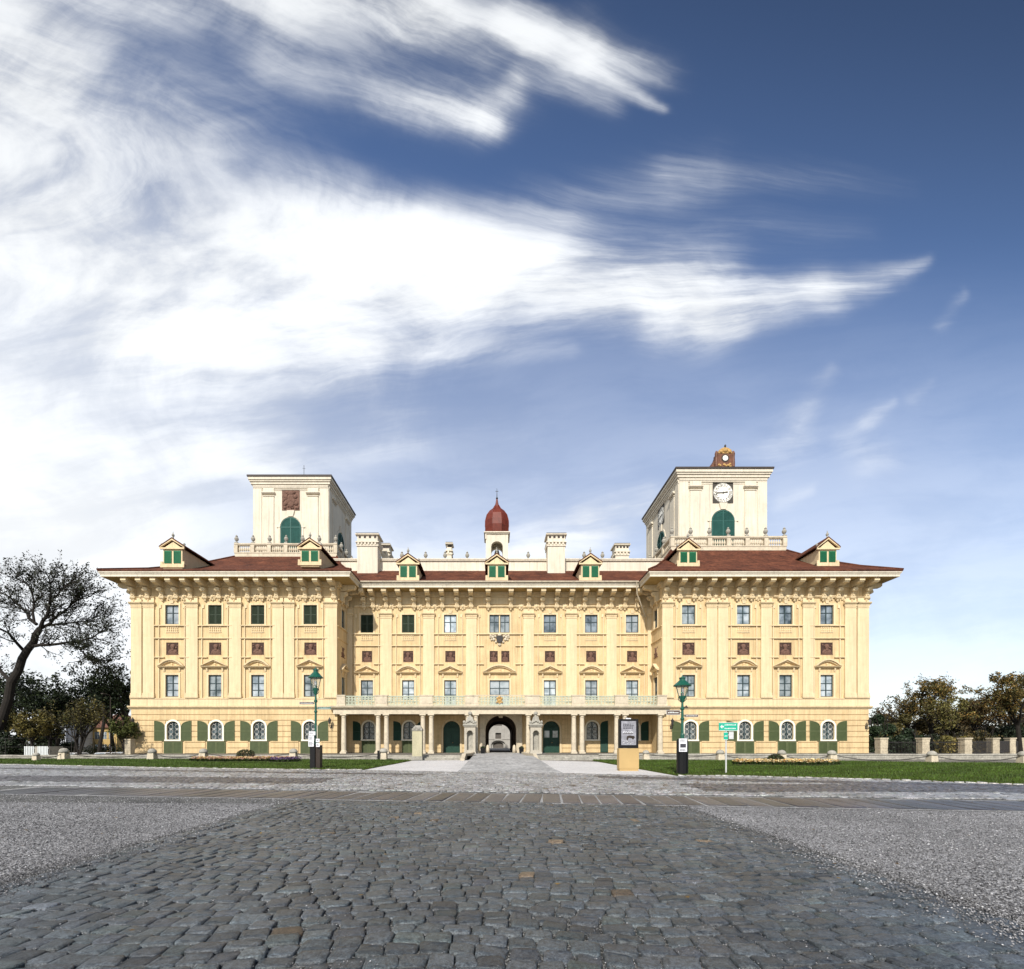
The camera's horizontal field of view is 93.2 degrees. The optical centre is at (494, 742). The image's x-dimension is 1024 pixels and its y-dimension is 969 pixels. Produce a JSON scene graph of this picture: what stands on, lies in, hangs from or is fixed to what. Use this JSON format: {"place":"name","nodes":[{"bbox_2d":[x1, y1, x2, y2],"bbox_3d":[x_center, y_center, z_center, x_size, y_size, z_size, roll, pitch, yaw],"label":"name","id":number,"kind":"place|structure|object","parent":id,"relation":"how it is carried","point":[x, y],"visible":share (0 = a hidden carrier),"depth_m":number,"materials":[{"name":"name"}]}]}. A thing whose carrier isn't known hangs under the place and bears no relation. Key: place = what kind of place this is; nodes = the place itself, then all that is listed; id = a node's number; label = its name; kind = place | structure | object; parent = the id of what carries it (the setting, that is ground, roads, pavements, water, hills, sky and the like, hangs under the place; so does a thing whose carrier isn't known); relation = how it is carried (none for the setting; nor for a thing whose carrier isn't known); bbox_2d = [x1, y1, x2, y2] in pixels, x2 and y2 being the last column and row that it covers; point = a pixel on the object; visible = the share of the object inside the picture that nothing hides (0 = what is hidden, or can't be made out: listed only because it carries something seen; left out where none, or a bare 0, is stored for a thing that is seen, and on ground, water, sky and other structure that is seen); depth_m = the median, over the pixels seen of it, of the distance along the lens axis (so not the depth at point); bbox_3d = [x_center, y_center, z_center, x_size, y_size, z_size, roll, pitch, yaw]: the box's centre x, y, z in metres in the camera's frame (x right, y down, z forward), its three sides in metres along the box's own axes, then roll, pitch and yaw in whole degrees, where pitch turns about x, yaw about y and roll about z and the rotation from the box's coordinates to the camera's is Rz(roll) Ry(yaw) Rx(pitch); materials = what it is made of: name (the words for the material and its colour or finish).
{"place":"outdoors","nodes":[
{"label":"outdoors","id":0,"kind":"place"},
{"bbox_2d":[54,716,98,752],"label":"house","id":1,"kind":"structure","parent":0,"point":[89,740],"depth_m":94.35,"materials":[{"name":"paint"}]},
{"bbox_2d":[90,714,130,751],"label":"house","id":2,"kind":"structure","parent":0,"point":[96,735],"depth_m":96.08,"materials":[{"name":"paint"}]},
{"bbox_2d":[0,794,302,905],"bbox_3d":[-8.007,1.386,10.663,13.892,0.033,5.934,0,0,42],"label":"gravel","id":3,"kind":"structure","parent":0,"point":[44,849],"depth_m":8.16,"materials":[{"name":"grey gravel"}]},
{"bbox_2d":[0,758,410,769],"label":"lawn","id":4,"kind":"structure","parent":0,"point":[238,763],"depth_m":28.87,"materials":[{"name":"green plant"}]},
{"bbox_2d":[188,756,292,761],"bbox_3d":[-17.989,1.175,34.387,7.462,0.409,2.646,0,0,0],"label":"flower bed","id":5,"kind":"object","parent":4,"relation":"on","point":[228,758],"visible":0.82,"depth_m":33.55,"materials":[{"name":"plant"}]},
{"bbox_2d":[299,667,330,767],"bbox_3d":[-9.204,-1.239,24.791,1.472,5.278,0.738,0,0,-26],"label":"street lamp","id":6,"kind":"object","parent":4,"relation":"on","point":[315,677],"visible":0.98,"depth_m":24.68,"materials":[{"name":"green metal"}]},
{"bbox_2d":[367,760,468,771],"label":"path","id":7,"kind":"structure","parent":0,"point":[444,765],"depth_m":27.57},
{"bbox_2d":[412,725,423,759],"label":"gate pier","id":8,"kind":"structure","parent":0,"point":[417,742],"depth_m":37.75,"materials":[{"name":"grey stone"}]},
{"bbox_2d":[388,755,460,759],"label":"stone steps","id":9,"kind":"structure","parent":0,"point":[436,757],"depth_m":38.72,"materials":[{"name":"beige stone"}]},
{"bbox_2d":[458,748,560,772],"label":"drive","id":10,"kind":"structure","parent":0,"point":[504,760],"depth_m":29.13,"materials":[{"name":"grey stone"}]},
{"bbox_2d":[463,711,476,753],"bbox_3d":[-2.812,-1.090,54.725,1.580,4.780,1.250,0,0,0],"label":"sentry box","id":11,"kind":"object","parent":10,"relation":"on","point":[469,724],"visible":0.99,"depth_m":54.30,"materials":[{"name":"stone"}]},
{"bbox_2d":[528,711,542,753],"bbox_3d":[4.603,-1.090,54.725,1.580,4.780,1.250,0,0,0],"label":"sentry box","id":12,"kind":"object","parent":10,"relation":"on","point":[535,725],"visible":1,"depth_m":54.30,"materials":[{"name":"stone"}]},
{"bbox_2d":[5,744,1016,912],"bbox_3d":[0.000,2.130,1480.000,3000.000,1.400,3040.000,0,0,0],"label":"ground","id":13,"kind":"structure","parent":0,"point":[1006,761],"depth_m":35.86,"materials":[{"name":"grey stone"}]},
{"bbox_2d":[0,734,38,754],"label":"shrub","id":14,"kind":"object","parent":13,"relation":"on","point":[13,743],"visible":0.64,"depth_m":52.71,"materials":[{"name":"green plant"}]},
{"bbox_2d":[0,666,48,733],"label":"tree","id":15,"kind":"object","parent":13,"relation":"on","point":[28,680],"visible":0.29,"depth_m":68.00,"materials":[{"name":"green plant"}]},
{"bbox_2d":[4,709,55,745],"bbox_3d":[-47.532,-0.921,49.861,5.192,5.104,4.161,0,0,0],"label":"tree","id":16,"kind":"object","parent":13,"relation":"on","point":[26,728],"visible":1,"depth_m":49.47,"materials":[{"name":"green plant"}]},
{"bbox_2d":[24,746,62,754],"bbox_3d":[-43.093,0.890,46.225,2.247,1.020,1.550,0,0,0],"label":"slatted enclosure","id":17,"kind":"object","parent":13,"relation":"on","point":[41,750],"visible":0.66,"depth_m":45.48,"materials":[{"name":"white wood"}]},
{"bbox_2d":[16,686,73,731],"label":"tree","id":18,"kind":"object","parent":13,"relation":"on","point":[28,705],"visible":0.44,"depth_m":65.12,"materials":[{"name":"green plant"}]},
{"bbox_2d":[3,671,97,745],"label":"tree","id":19,"kind":"object","parent":13,"relation":"on","point":[70,690],"visible":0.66,"depth_m":66.72,"materials":[{"name":"green plant"}]},
{"bbox_2d":[36,707,72,753],"bbox_3d":[-50.425,-1.186,55.006,3.936,5.531,3.692,0,0,0],"label":"tree","id":20,"kind":"object","parent":13,"relation":"on","point":[56,726],"visible":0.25,"depth_m":55.00,"materials":[{"name":"green plant"}]},
{"bbox_2d":[0,550,130,731],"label":"bare tree","id":21,"kind":"object","parent":13,"relation":"on","point":[79,588],"visible":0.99,"depth_m":59.52,"materials":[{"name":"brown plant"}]},
{"bbox_2d":[44,694,109,754],"bbox_3d":[-41.971,-1.664,48.810,4.936,6.541,5.142,0,0,0],"label":"multi stem tree","id":22,"kind":"object","parent":13,"relation":"on","point":[82,717],"visible":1,"depth_m":48.94,"materials":[{"name":"green plant"}]},
{"bbox_2d":[65,665,130,751],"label":"tree","id":23,"kind":"object","parent":13,"relation":"on","point":[99,686],"visible":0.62,"depth_m":65.73,"materials":[{"name":"green plant"}]},
{"bbox_2d":[83,661,130,749],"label":"tree","id":24,"kind":"object","parent":13,"relation":"on","point":[118,684],"visible":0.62,"depth_m":66.17,"materials":[{"name":"green plant"}]},
{"bbox_2d":[104,715,142,753],"bbox_3d":[-42.380,-0.775,54.757,4.086,4.697,2.963,0,0,0],"label":"tree","id":25,"kind":"object","parent":13,"relation":"on","point":[123,732],"visible":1,"depth_m":54.70,"materials":[{"name":"green plant"}]},
{"bbox_2d":[0,755,376,759],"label":"wall","id":26,"kind":"structure","parent":13,"relation":"on","point":[369,757],"depth_m":39.15,"materials":[{"name":"grey stone"}]},
{"bbox_2d":[597,754,1016,759],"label":"wall","id":27,"kind":"structure","parent":13,"relation":"on","point":[882,756],"depth_m":39.20,"materials":[{"name":"grey stone"}]},
{"bbox_2d":[868,712,896,752],"bbox_3d":[47.995,-0.977,60.138,3.998,5.550,2.494,0,0,0],"label":"shrub","id":28,"kind":"object","parent":13,"relation":"on","point":[875,730],"visible":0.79,"depth_m":59.85,"materials":[{"name":"green plant"}]},
{"bbox_2d":[880,714,923,737],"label":"shrub","id":29,"kind":"object","parent":13,"relation":"on","point":[904,718],"visible":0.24,"depth_m":65.21,"materials":[{"name":"green plant"}]},
{"bbox_2d":[870,695,939,728],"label":"tree","id":30,"kind":"object","parent":13,"relation":"on","point":[892,719],"visible":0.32,"depth_m":72.36,"materials":[{"name":"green plant"}]},
{"bbox_2d":[886,728,939,752],"bbox_3d":[48.995,0.072,56.970,5.631,3.586,3.086,0,0,0],"label":"shrub","id":31,"kind":"object","parent":13,"relation":"on","point":[908,735],"visible":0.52,"depth_m":56.80,"materials":[{"name":"green plant"}]},
{"bbox_2d":[902,719,961,751],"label":"shrub","id":32,"kind":"object","parent":13,"relation":"on","point":[924,728],"visible":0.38,"depth_m":72.66,"materials":[{"name":"green plant"}]},
{"bbox_2d":[886,672,981,733],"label":"tree","id":33,"kind":"object","parent":13,"relation":"on","point":[941,689],"visible":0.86,"depth_m":65.49,"materials":[{"name":"green plant"}]},
{"bbox_2d":[919,692,972,734],"bbox_3d":[58.052,-2.335,62.181,6.759,8.155,5.414,0,0,0],"label":"tree","id":34,"kind":"object","parent":13,"relation":"on","point":[946,712],"visible":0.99,"depth_m":61.66,"materials":[{"name":"green plant"}]},
{"bbox_2d":[933,731,968,752],"bbox_3d":[47.450,0.302,50.156,3.407,2.904,2.124,0,0,0],"label":"shrub","id":35,"kind":"object","parent":13,"relation":"on","point":[946,738],"visible":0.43,"depth_m":49.83,"materials":[{"name":"green plant"}]},
{"bbox_2d":[957,738,972,753],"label":"fence pier","id":36,"kind":"structure","parent":13,"relation":"on","point":[965,745],"depth_m":45.17,"materials":[{"name":"stone"}]},
{"bbox_2d":[953,726,1002,753],"bbox_3d":[56.111,-0.035,56.449,4.681,3.550,2.730,0,0,0],"label":"shrub","id":37,"kind":"object","parent":13,"relation":"on","point":[979,735],"visible":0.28,"depth_m":56.13,"materials":[{"name":"green plant"}]},
{"bbox_2d":[957,696,1012,750],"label":"tree","id":38,"kind":"object","parent":13,"relation":"on","point":[982,712],"visible":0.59,"depth_m":69.07,"materials":[{"name":"brown plant"}]},
{"bbox_2d":[959,671,1023,752],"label":"tree","id":39,"kind":"object","parent":13,"relation":"on","point":[1012,696],"visible":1,"depth_m":61.81,"materials":[{"name":"green plant"}]},
{"bbox_2d":[984,722,1023,745],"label":"shrub","id":40,"kind":"object","parent":13,"relation":"on","point":[1007,731],"visible":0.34,"depth_m":65.42,"materials":[{"name":"green plant"}]},
{"bbox_2d":[0,798,1023,968],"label":"cobbled road","id":41,"kind":"structure","parent":0,"point":[207,930],"depth_m":4.17,"materials":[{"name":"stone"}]},
{"bbox_2d":[2,803,1023,968],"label":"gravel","id":42,"kind":"structure","parent":41,"relation":"on","point":[488,911],"depth_m":3.84,"materials":[{"name":"grey gravel"}]},
{"bbox_2d":[0,764,1023,804],"bbox_3d":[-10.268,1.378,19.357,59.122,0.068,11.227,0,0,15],"label":"sett paving","id":43,"kind":"structure","parent":0,"point":[208,778],"depth_m":16.36,"materials":[{"name":"stone"}]},
{"bbox_2d":[0,787,1023,810],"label":"slab band","id":44,"kind":"object","parent":43,"relation":"on","point":[747,802],"visible":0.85,"depth_m":11.81,"materials":[{"name":"stone"}]},
{"bbox_2d":[0,787,1023,811],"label":"band joints","id":45,"kind":"object","parent":44,"relation":"on","point":[541,800],"visible":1,"depth_m":11.72,"materials":[{"name":"grey stone"}]},
{"bbox_2d":[3,764,1023,784],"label":"kerb","id":46,"kind":"structure","parent":43,"relation":"on","point":[678,775],"depth_m":19.70,"materials":[{"name":"stone"}]},
{"bbox_2d":[0,0,1023,742],"label":"sky","id":47,"kind":"structure","parent":0,"point":[431,258],"materials":[{"name":"blue"}]},
{"bbox_2d":[82,753,1011,755],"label":"terrace","id":48,"kind":"structure","parent":0,"point":[438,753],"depth_m":56.13,"materials":[{"name":"grey stone"}]},
{"bbox_2d":[96,444,903,753],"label":"palace","id":49,"kind":"structure","parent":48,"relation":"on","point":[722,606],"depth_m":56.18,"materials":[{"name":"yellow paint"}]},
{"bbox_2d":[162,600,180,632],"bbox_3d":[-37.343,-14.545,56.035,2.110,3.730,0.390,0,0,0],"label":"window","id":50,"kind":"structure","parent":49,"relation":"in","point":[171,611],"depth_m":56.10,"materials":[{"name":"paint"}]},
{"bbox_2d":[162,673,180,702],"bbox_3d":[-37.343,-6.140,56.035,2.100,3.720,0.390,0,0,0],"label":"window","id":51,"kind":"structure","parent":49,"relation":"in","point":[171,681],"depth_m":56.11,"materials":[{"name":"glass"}]},
{"bbox_2d":[164,720,180,740],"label":"window","id":52,"kind":"structure","parent":49,"relation":"in","point":[174,728],"depth_m":56.11,"materials":[{"name":"glass"}]},
{"bbox_2d":[205,603,223,632],"bbox_3d":[-32.375,-14.370,56.020,2.110,3.380,0.360,0,0,0],"label":"shuttered window","id":53,"kind":"structure","parent":49,"relation":"in","point":[216,610],"depth_m":56.08,"materials":[{"name":"paint"}]},
{"bbox_2d":[205,673,223,702],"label":"window","id":54,"kind":"structure","parent":49,"relation":"in","point":[214,681],"depth_m":56.11,"materials":[{"name":"glass"}]},
{"bbox_2d":[207,720,223,740],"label":"window","id":55,"kind":"structure","parent":49,"relation":"in","point":[217,728],"depth_m":56.12,"materials":[{"name":"glass"}]},
{"bbox_2d":[248,603,266,632],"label":"shuttered window","id":56,"kind":"structure","parent":49,"relation":"in","point":[258,609],"depth_m":56.08,"materials":[{"name":"paint"}]},
{"bbox_2d":[248,673,266,702],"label":"window","id":57,"kind":"structure","parent":49,"relation":"in","point":[258,679],"depth_m":56.11,"materials":[{"name":"glass"}]},
{"bbox_2d":[250,720,266,740],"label":"window","id":58,"kind":"structure","parent":49,"relation":"in","point":[260,728],"depth_m":56.14,"materials":[{"name":"paint"}]},
{"bbox_2d":[301,720,317,740],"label":"window","id":59,"kind":"structure","parent":49,"relation":"in","point":[309,726],"depth_m":56.12,"materials":[{"name":"paint"}]},
{"bbox_2d":[301,603,318,632],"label":"shuttered window","id":60,"kind":"structure","parent":49,"relation":"in","point":[310,611],"depth_m":56.08,"materials":[{"name":"paint"}]},
{"bbox_2d":[301,673,319,700],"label":"window","id":61,"kind":"structure","parent":49,"relation":"in","point":[307,692],"depth_m":56.11,"materials":[{"name":"glass"}]},
{"bbox_2d":[359,613,374,640],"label":"shuttered window","id":62,"kind":"structure","parent":49,"relation":"in","point":[366,620],"depth_m":59.87,"materials":[{"name":"paint"}]},
{"bbox_2d":[359,679,374,705],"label":"window","id":63,"kind":"structure","parent":49,"relation":"in","point":[366,686],"depth_m":59.98,"materials":[{"name":"glass"}]},
{"bbox_2d":[361,720,375,740],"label":"window","id":64,"kind":"structure","parent":49,"relation":"in","point":[368,731],"depth_m":59.89,"materials":[{"name":"glass"}]},
{"bbox_2d":[400,613,415,640],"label":"shuttered window","id":65,"kind":"structure","parent":49,"relation":"in","point":[407,620],"depth_m":59.87,"materials":[{"name":"paint"}]},
{"bbox_2d":[400,679,415,705],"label":"window","id":66,"kind":"structure","parent":49,"relation":"in","point":[407,686],"depth_m":59.98,"materials":[{"name":"glass"}]},
{"bbox_2d":[442,610,457,640],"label":"window","id":67,"kind":"structure","parent":49,"relation":"in","point":[449,620],"depth_m":59.90,"materials":[{"name":"paint"}]},
{"bbox_2d":[443,679,457,705],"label":"window","id":68,"kind":"structure","parent":49,"relation":"in","point":[450,686],"depth_m":59.98,"materials":[{"name":"glass"}]},
{"bbox_2d":[441,719,461,752],"bbox_3d":[-5.347,-0.775,59.870,2.500,4.150,0.440,0,0,0],"label":"door","id":69,"kind":"structure","parent":49,"relation":"in","point":[452,731],"depth_m":60.01,"materials":[{"name":"green paint"}]},
{"bbox_2d":[488,679,510,705],"bbox_3d":[0.570,-5.955,59.835,3.000,3.790,0.390,0,0,0],"label":"window","id":70,"kind":"structure","parent":49,"relation":"in","point":[495,686],"depth_m":59.98,"materials":[{"name":"glass"}]},
{"bbox_2d":[488,613,510,632],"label":"window","id":71,"kind":"structure","parent":49,"relation":"in","point":[499,622],"depth_m":59.92,"materials":[{"name":"paint"}]},
{"bbox_2d":[542,610,557,640],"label":"window","id":72,"kind":"structure","parent":49,"relation":"in","point":[549,620],"depth_m":59.90,"materials":[{"name":"paint"}]},
{"bbox_2d":[542,679,557,705],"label":"window","id":73,"kind":"structure","parent":49,"relation":"in","point":[549,687],"depth_m":59.98,"materials":[{"name":"glass"}]},
{"bbox_2d":[541,719,561,752],"bbox_3d":[6.961,-0.775,59.870,2.500,4.150,0.440,0,0,0],"label":"door","id":74,"kind":"structure","parent":49,"relation":"in","point":[550,731],"depth_m":60.02,"materials":[{"name":"green paint"}]},
{"bbox_2d":[583,610,598,640],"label":"window","id":75,"kind":"structure","parent":49,"relation":"in","point":[590,620],"depth_m":59.91,"materials":[{"name":"glass"}]},
{"bbox_2d":[584,679,599,705],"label":"window","id":76,"kind":"structure","parent":49,"relation":"in","point":[591,686],"depth_m":59.98,"materials":[{"name":"glass"}]},
{"bbox_2d":[585,720,599,740],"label":"window","id":77,"kind":"structure","parent":49,"relation":"in","point":[592,731],"depth_m":59.89,"materials":[{"name":"glass"}]},
{"bbox_2d":[624,610,639,640],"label":"window","id":78,"kind":"structure","parent":49,"relation":"in","point":[631,620],"depth_m":59.90,"materials":[{"name":"glass"}]},
{"bbox_2d":[624,679,639,705],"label":"window","id":79,"kind":"structure","parent":49,"relation":"in","point":[631,686],"depth_m":59.98,"materials":[{"name":"glass"}]},
{"bbox_2d":[680,600,697,632],"bbox_3d":[22.400,-14.545,56.035,2.110,3.730,0.390,0,0,0],"label":"window","id":80,"kind":"structure","parent":49,"relation":"in","point":[688,611],"depth_m":56.11,"materials":[{"name":"paint"}]},
{"bbox_2d":[680,673,697,702],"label":"window","id":81,"kind":"structure","parent":49,"relation":"in","point":[691,678],"depth_m":56.11,"materials":[{"name":"glass"}]},
{"bbox_2d":[684,720,698,740],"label":"window","id":82,"kind":"structure","parent":49,"relation":"in","point":[691,732],"depth_m":56.14,"materials":[{"name":"glass"}]},
{"bbox_2d":[734,673,752,702],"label":"window","id":83,"kind":"structure","parent":49,"relation":"in","point":[741,679],"depth_m":56.16,"materials":[{"name":"glass"}]},
{"bbox_2d":[735,600,752,632],"bbox_3d":[28.760,-14.545,56.035,2.110,3.730,0.390,0,0,0],"label":"window","id":84,"kind":"structure","parent":49,"relation":"in","point":[743,611],"depth_m":56.11,"materials":[{"name":"paint"}]},
{"bbox_2d":[737,720,753,740],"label":"window","id":85,"kind":"structure","parent":49,"relation":"in","point":[743,733],"depth_m":56.14,"materials":[{"name":"glass"}]},
{"bbox_2d":[776,673,794,702],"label":"window","id":86,"kind":"structure","parent":49,"relation":"in","point":[783,679],"depth_m":56.15,"materials":[{"name":"glass"}]},
{"bbox_2d":[777,600,794,632],"bbox_3d":[33.630,-14.545,56.035,2.110,3.730,0.390,0,0,0],"label":"window","id":87,"kind":"structure","parent":49,"relation":"in","point":[785,611],"depth_m":56.11,"materials":[{"name":"paint"}]},
{"bbox_2d":[779,720,795,740],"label":"window","id":88,"kind":"structure","parent":49,"relation":"in","point":[785,728],"depth_m":56.12,"materials":[{"name":"paint"}]},
{"bbox_2d":[818,600,836,632],"bbox_3d":[38.390,-14.545,56.035,2.110,3.730,0.390,0,0,0],"label":"window","id":89,"kind":"structure","parent":49,"relation":"in","point":[826,611],"depth_m":56.11,"materials":[{"name":"paint"}]},
{"bbox_2d":[818,673,836,702],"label":"window","id":90,"kind":"structure","parent":49,"relation":"in","point":[824,679],"depth_m":56.12,"materials":[{"name":"glass"}]},
{"bbox_2d":[820,720,836,740],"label":"window","id":91,"kind":"structure","parent":49,"relation":"in","point":[826,728],"depth_m":56.10,"materials":[{"name":"paint"}]},
{"bbox_2d":[537,755,600,759],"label":"stone steps","id":92,"kind":"structure","parent":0,"point":[567,757],"depth_m":38.72,"materials":[{"name":"beige stone"}]},
{"bbox_2d":[541,760,673,775],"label":"path","id":93,"kind":"structure","parent":0,"point":[582,767],"depth_m":25.47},
{"bbox_2d":[617,718,638,770],"bbox_3d":[6.460,0.116,23.510,0.953,2.568,0.420,0,0,0],"label":"information kiosk","id":94,"kind":"object","parent":93,"relation":"on","point":[627,754],"visible":1,"depth_m":23.33,"materials":[{"name":"yellow metal"}]},
{"bbox_2d":[592,759,1023,784],"bbox_3d":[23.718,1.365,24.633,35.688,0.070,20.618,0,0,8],"label":"lawn","id":95,"kind":"structure","parent":0,"point":[782,775],"depth_m":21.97,"materials":[{"name":"green plant"}]},
{"bbox_2d":[666,675,697,773],"bbox_3d":[7.878,-0.716,20.348,1.134,4.233,0.739,0,0,-33],"label":"street lamp","id":96,"kind":"object","parent":95,"relation":"on","point":[682,685],"visible":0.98,"depth_m":20.22,"materials":[{"name":"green metal"}]},
{"bbox_2d":[719,723,737,772],"bbox_3d":[10.057,0.276,20.899,0.807,2.248,0.102,0,0,0],"label":"sign post","id":97,"kind":"object","parent":95,"relation":"on","point":[725,727],"visible":0.99,"depth_m":20.85,"materials":[{"name":"green metal"}]},
{"bbox_2d":[731,758,841,764],"bbox_3d":[17.440,1.176,29.007,6.446,0.408,2.687,0,0,0],"label":"flower bed","id":98,"kind":"object","parent":95,"relation":"on","point":[785,761],"visible":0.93,"depth_m":28.21,"materials":[{"name":"plant"}]},
{"bbox_2d":[666,805,1023,950],"bbox_3d":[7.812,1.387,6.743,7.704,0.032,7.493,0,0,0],"label":"gravel","id":99,"kind":"structure","parent":0,"point":[957,864],"depth_m":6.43,"materials":[{"name":"grey gravel"}]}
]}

